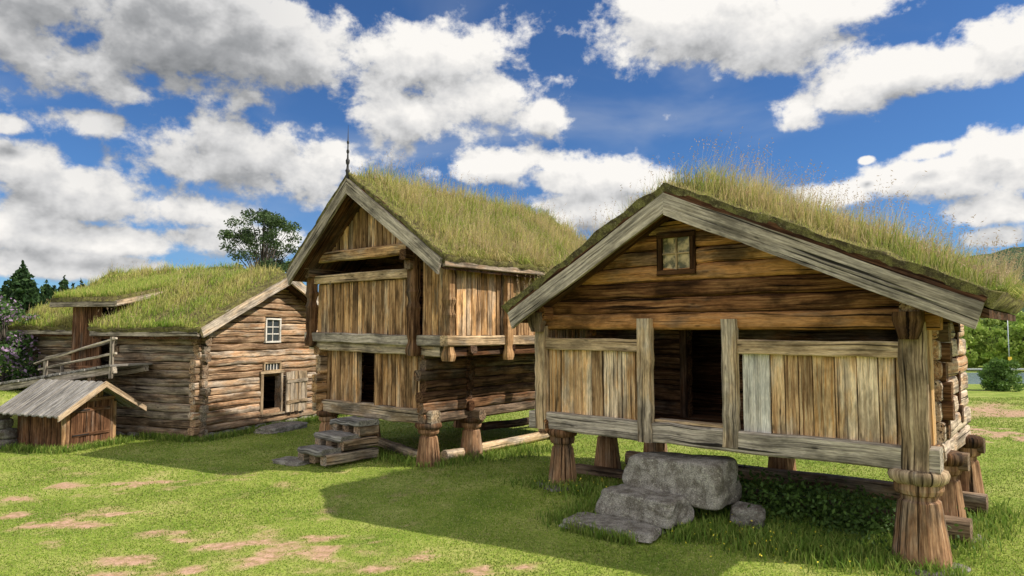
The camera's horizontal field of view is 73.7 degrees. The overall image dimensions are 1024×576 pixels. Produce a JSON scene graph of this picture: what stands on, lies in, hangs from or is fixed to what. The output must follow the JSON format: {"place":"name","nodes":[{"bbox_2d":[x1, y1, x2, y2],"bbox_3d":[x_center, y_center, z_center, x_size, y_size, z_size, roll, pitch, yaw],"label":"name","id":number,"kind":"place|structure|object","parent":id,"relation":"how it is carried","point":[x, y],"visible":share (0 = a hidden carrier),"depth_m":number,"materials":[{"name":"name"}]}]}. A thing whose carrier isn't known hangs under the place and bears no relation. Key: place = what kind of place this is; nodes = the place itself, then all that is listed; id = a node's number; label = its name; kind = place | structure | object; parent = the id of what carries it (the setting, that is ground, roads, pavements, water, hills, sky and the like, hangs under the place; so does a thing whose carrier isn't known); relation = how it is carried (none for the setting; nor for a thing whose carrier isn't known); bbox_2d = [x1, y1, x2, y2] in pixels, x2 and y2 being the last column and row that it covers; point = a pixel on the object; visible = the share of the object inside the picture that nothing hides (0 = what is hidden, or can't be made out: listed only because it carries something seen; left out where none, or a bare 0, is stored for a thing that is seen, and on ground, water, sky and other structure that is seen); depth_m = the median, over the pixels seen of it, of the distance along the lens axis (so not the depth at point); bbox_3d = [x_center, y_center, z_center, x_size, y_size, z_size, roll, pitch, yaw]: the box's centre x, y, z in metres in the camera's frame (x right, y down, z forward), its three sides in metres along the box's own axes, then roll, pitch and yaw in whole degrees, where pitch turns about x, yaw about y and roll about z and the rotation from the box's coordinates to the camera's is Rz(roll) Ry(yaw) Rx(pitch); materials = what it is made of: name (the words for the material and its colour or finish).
{"place":"outdoors","nodes":[
{"label":"outdoors","id":0,"kind":"place"},
{"bbox_2d":[0,365,1023,575],"bbox_3d":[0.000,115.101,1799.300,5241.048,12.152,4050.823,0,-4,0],"label":"ground","id":1,"kind":"structure","parent":0,"point":[319,552],"depth_m":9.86,"materials":[{"name":"green plant"}]},
{"bbox_2d":[0,281,8,293],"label":"spruce tree","id":2,"kind":"object","parent":1,"relation":"on","point":[4,286],"visible":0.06,"depth_m":54.92,"materials":[{"name":"green plant"}]},
{"bbox_2d":[0,414,17,448],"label":"stone wall","id":3,"kind":"structure","parent":1,"relation":"on","point":[8,434],"depth_m":15.71,"materials":[{"name":"grey stone"}]},
{"bbox_2d":[0,294,41,381],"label":"lilac bush","id":4,"kind":"object","parent":1,"relation":"on","point":[14,346],"visible":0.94,"depth_m":20.41,"materials":[{"name":"green plant"}]},
{"bbox_2d":[0,260,48,361],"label":"spruce tree","id":5,"kind":"object","parent":1,"relation":"on","point":[21,285],"visible":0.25,"depth_m":35.70,"materials":[{"name":"green plant"}]},
{"bbox_2d":[40,279,51,302],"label":"spruce tree","id":6,"kind":"object","parent":1,"relation":"on","point":[44,289],"visible":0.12,"depth_m":59.85,"materials":[{"name":"green plant"}]},
{"bbox_2d":[44,285,58,303],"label":"spruce tree","id":7,"kind":"object","parent":1,"relation":"on","point":[50,293],"visible":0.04,"depth_m":56.86,"materials":[{"name":"green plant"}]},
{"bbox_2d":[57,275,69,292],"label":"spruce tree","id":8,"kind":"object","parent":1,"relation":"on","point":[63,283],"visible":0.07,"depth_m":61.90,"materials":[{"name":"green plant"}]},
{"bbox_2d":[0,379,146,448],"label":"cellar shed","id":9,"kind":"structure","parent":1,"relation":"on","point":[55,412],"depth_m":15.81,"materials":[{"name":"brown wood"}]},
{"bbox_2d":[70,399,110,444],"bbox_3d":[-9.870,3.130,16.002,0.076,0.967,0.977,-1,-4,22],"label":"door","id":10,"kind":"structure","parent":9,"relation":"in","point":[96,418],"depth_m":15.99,"materials":[{"name":"wood"}]},
{"bbox_2d":[0,337,152,401],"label":"plank ramp","id":11,"kind":"structure","parent":1,"relation":"on","point":[110,370],"depth_m":17.09,"materials":[{"name":"wood"}]},
{"bbox_2d":[75,279,84,289],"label":"spruce tree","id":12,"kind":"object","parent":1,"relation":"on","point":[81,283],"visible":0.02,"depth_m":64.12,"materials":[{"name":"green plant"}]},
{"bbox_2d":[5,256,249,381],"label":"turf barn","id":13,"kind":"structure","parent":1,"relation":"on","point":[67,317],"depth_m":20.11,"materials":[{"name":"plant"}]},
{"bbox_2d":[101,308,116,362],"bbox_3d":[-11.392,1.387,19.786,1.794,1.718,0.061,-1,-4,22],"label":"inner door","id":14,"kind":"structure","parent":13,"relation":"in","point":[104,309],"depth_m":19.98,"materials":[{"name":"black wood"}]},
{"bbox_2d":[87,258,318,437],"bbox_3d":[-8.092,1.555,20.119,3.969,5.030,6.828,-1,-4,22],"label":"log cabin","id":15,"kind":"object","parent":1,"relation":"on","point":[222,351],"visible":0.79,"depth_m":17.89,"materials":[{"name":"brown wood"}]},
{"bbox_2d":[262,361,281,371],"bbox_3d":[-6.756,2.213,19.213,0.085,0.260,0.690,-1,-4,22],"label":"window","id":16,"kind":"structure","parent":15,"relation":"in","point":[267,366],"depth_m":19.21,"materials":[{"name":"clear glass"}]},
{"bbox_2d":[264,318,281,342],"bbox_3d":[-6.758,1.199,19.272,0.085,0.690,0.620,-1,-4,22],"label":"window","id":17,"kind":"structure","parent":15,"relation":"in","point":[272,330],"depth_m":19.26,"materials":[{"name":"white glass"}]},
{"bbox_2d":[285,370,307,411],"bbox_3d":[-6.296,3.012,19.976,0.082,1.182,0.932,-1,-4,22],"label":"door","id":18,"kind":"structure","parent":15,"relation":"in","point":[296,399],"depth_m":19.93,"materials":[{"name":"beige wood"}]},
{"bbox_2d":[216,208,301,271],"bbox_3d":[-14.286,-0.238,39.227,4.356,8.957,5.235,0,-4,0],"label":"birch tree","id":19,"kind":"object","parent":1,"relation":"on","point":[246,236],"visible":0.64,"depth_m":38.56,"materials":[{"name":"green plant"}]},
{"bbox_2d":[253,421,307,433],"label":"stone slab","id":20,"kind":"structure","parent":1,"relation":"on","point":[280,427],"depth_m":18.26,"materials":[{"name":"stone"}]},
{"bbox_2d":[272,456,310,466],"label":"stone slab","id":21,"kind":"structure","parent":1,"relation":"on","point":[293,461],"depth_m":13.81,"materials":[{"name":"stone"}]},
{"bbox_2d":[297,416,378,465],"bbox_3d":[-3.590,3.133,14.112,0.990,0.806,1.400,-3,-5,39],"label":"timber stair","id":22,"kind":"object","parent":1,"relation":"on","point":[344,440],"visible":1,"depth_m":13.96,"materials":[{"name":"grey wood"}]},
{"bbox_2d":[378,438,417,458],"bbox_3d":[-2.461,3.512,14.934,0.222,0.227,2.283,2,-4,-32],"label":"ground log","id":23,"kind":"object","parent":1,"relation":"on","point":[394,446],"visible":0.69,"depth_m":14.85,"materials":[{"name":"brown wood"}]},
{"bbox_2d":[285,134,595,466],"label":"loft storehouse","id":24,"kind":"structure","parent":1,"relation":"on","point":[418,287],"depth_m":14.47,"materials":[{"name":"brown wood"}]},
{"bbox_2d":[440,432,549,460],"bbox_3d":[-0.217,3.543,15.561,0.227,0.239,3.966,-3,-4,36],"label":"ground log","id":25,"kind":"object","parent":1,"relation":"on","point":[527,438],"visible":0.68,"depth_m":15.47,"materials":[{"name":"beige wood"}]},
{"bbox_2d":[480,417,528,430],"bbox_3d":[0.069,3.654,18.511,2.230,0.224,0.231,3,-5,-42],"label":"ground log","id":26,"kind":"object","parent":1,"relation":"on","point":[488,425],"visible":0.65,"depth_m":18.17,"materials":[{"name":"brown wood"}]},
{"bbox_2d":[0,414,1023,575],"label":"weeds","id":27,"kind":"object","parent":1,"relation":"on","point":[784,540],"visible":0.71,"depth_m":8.83,"materials":[{"name":"green plant"}]},
{"bbox_2d":[537,480,589,491],"bbox_3d":[0.840,3.245,11.194,0.821,0.129,0.734,1,-4,-21],"label":"pad stone","id":28,"kind":"object","parent":1,"relation":"on","point":[555,488],"visible":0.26,"depth_m":10.88,"materials":[{"name":"grey stone"}]},
{"bbox_2d":[559,512,666,542],"bbox_3d":[1.323,3.164,9.093,1.373,0.118,0.622,-2,-4,35],"label":"stone step","id":29,"kind":"object","parent":1,"relation":"on","point":[646,532],"visible":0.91,"depth_m":8.94,"materials":[{"name":"stone"}]},
{"bbox_2d":[595,484,693,529],"bbox_3d":[1.818,2.985,9.404,1.277,0.366,0.672,-3,-5,42],"label":"stone step","id":30,"kind":"object","parent":1,"relation":"on","point":[663,510],"visible":0.98,"depth_m":9.14,"materials":[{"name":"stone"}]},
{"bbox_2d":[622,452,741,509],"bbox_3d":[2.409,2.714,9.756,1.525,0.648,0.860,-3,-5,38],"label":"stone step","id":31,"kind":"object","parent":1,"relation":"on","point":[706,482],"visible":0.84,"depth_m":9.38,"materials":[{"name":"stone"}]},
{"bbox_2d":[534,478,853,568],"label":"buttercups","id":32,"kind":"object","parent":1,"relation":"on","point":[731,535],"visible":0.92,"depth_m":8.34,"materials":[{"name":"yellow plant"}]},
{"bbox_2d":[729,501,765,529],"bbox_3d":[3.140,3.031,9.106,0.473,0.327,0.447,-1,-4,22],"label":"boulder","id":33,"kind":"object","parent":1,"relation":"on","point":[740,512],"visible":0.85,"depth_m":8.93,"materials":[{"name":"stone"}]},
{"bbox_2d":[501,127,1023,569],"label":"storehouse","id":34,"kind":"structure","parent":1,"relation":"on","point":[713,311],"depth_m":9.21,"materials":[{"name":"brown wood"}]},
{"bbox_2d":[656,230,696,275],"bbox_3d":[2.399,-0.504,9.967,0.600,0.630,0.085,-3,-5,40],"label":"window","id":35,"kind":"structure","parent":34,"relation":"in","point":[675,250],"depth_m":9.95,"materials":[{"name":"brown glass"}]},
{"bbox_2d":[717,464,974,555],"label":"nettles","id":36,"kind":"object","parent":1,"relation":"on","point":[823,508],"visible":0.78,"depth_m":8.95,"materials":[{"name":"green plant"}]},
{"bbox_2d":[886,562,970,575],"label":"pad stone","id":37,"kind":"object","parent":1,"relation":"on","point":[924,572],"visible":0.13,"depth_m":7.57,"materials":[{"name":"grey stone"}]},
{"bbox_2d":[959,325,978,362],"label":"roadside tree","id":38,"kind":"object","parent":1,"relation":"on","point":[973,355],"visible":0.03,"depth_m":137.18,"materials":[{"name":"green plant"}]},
{"bbox_2d":[962,322,997,367],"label":"roadside tree","id":39,"kind":"object","parent":1,"relation":"on","point":[973,340],"visible":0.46,"depth_m":148.51,"materials":[{"name":"green plant"}]},
{"bbox_2d":[979,318,1000,364],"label":"roadside tree","id":40,"kind":"object","parent":1,"relation":"on","point":[988,322],"visible":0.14,"depth_m":160.75,"materials":[{"name":"green plant"}]},
{"bbox_2d":[964,368,1023,372],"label":"guard rail","id":41,"kind":"object","parent":1,"relation":"on","point":[982,369],"visible":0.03,"depth_m":111.40,"materials":[{"name":"metal"}]},
{"bbox_2d":[975,327,1023,363],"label":"roadside tree","id":42,"kind":"object","parent":1,"relation":"on","point":[1000,342],"visible":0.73,"depth_m":146.49,"materials":[{"name":"green plant"}]},
{"bbox_2d":[977,357,1023,391],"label":"round bush","id":43,"kind":"object","parent":1,"relation":"on","point":[997,374],"visible":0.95,"depth_m":31.41,"materials":[{"name":"green plant"}]},
{"bbox_2d":[994,311,1022,330],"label":"roadside tree","id":44,"kind":"object","parent":1,"relation":"on","point":[1001,324],"visible":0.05,"depth_m":172.06,"materials":[{"name":"green plant"}]},
{"bbox_2d":[1007,321,1009,367],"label":"street lamp","id":45,"kind":"object","parent":1,"relation":"on","point":[1008,341],"visible":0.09,"depth_m":113.60,"materials":[{"name":"metal"}]},
{"bbox_2d":[1002,321,1023,367],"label":"roadside tree","id":46,"kind":"object","parent":1,"relation":"on","point":[1004,325],"visible":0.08,"depth_m":159.65,"materials":[{"name":"green plant"}]},
{"bbox_2d":[1003,312,1023,367],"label":"roadside tree","id":47,"kind":"object","parent":1,"relation":"on","point":[1019,325],"visible":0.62,"depth_m":145.61,"materials":[{"name":"green plant"}]},
{"bbox_2d":[0,0,1023,292],"label":"sky","id":48,"kind":"structure","parent":0,"point":[130,130],"materials":[{"name":"blue"}]},
{"bbox_2d":[967,373,1023,383],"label":"water","id":49,"kind":"structure","parent":0,"point":[973,378],"depth_m":91.52,"materials":[{"name":"grey liquid"}]},
{"bbox_2d":[970,247,1023,325],"bbox_3d":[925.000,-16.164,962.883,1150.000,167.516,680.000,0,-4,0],"label":"hill","id":50,"kind":"structure","parent":0,"point":[1012,250],"depth_m":997.58,"materials":[{"name":"green plant"}]}
]}

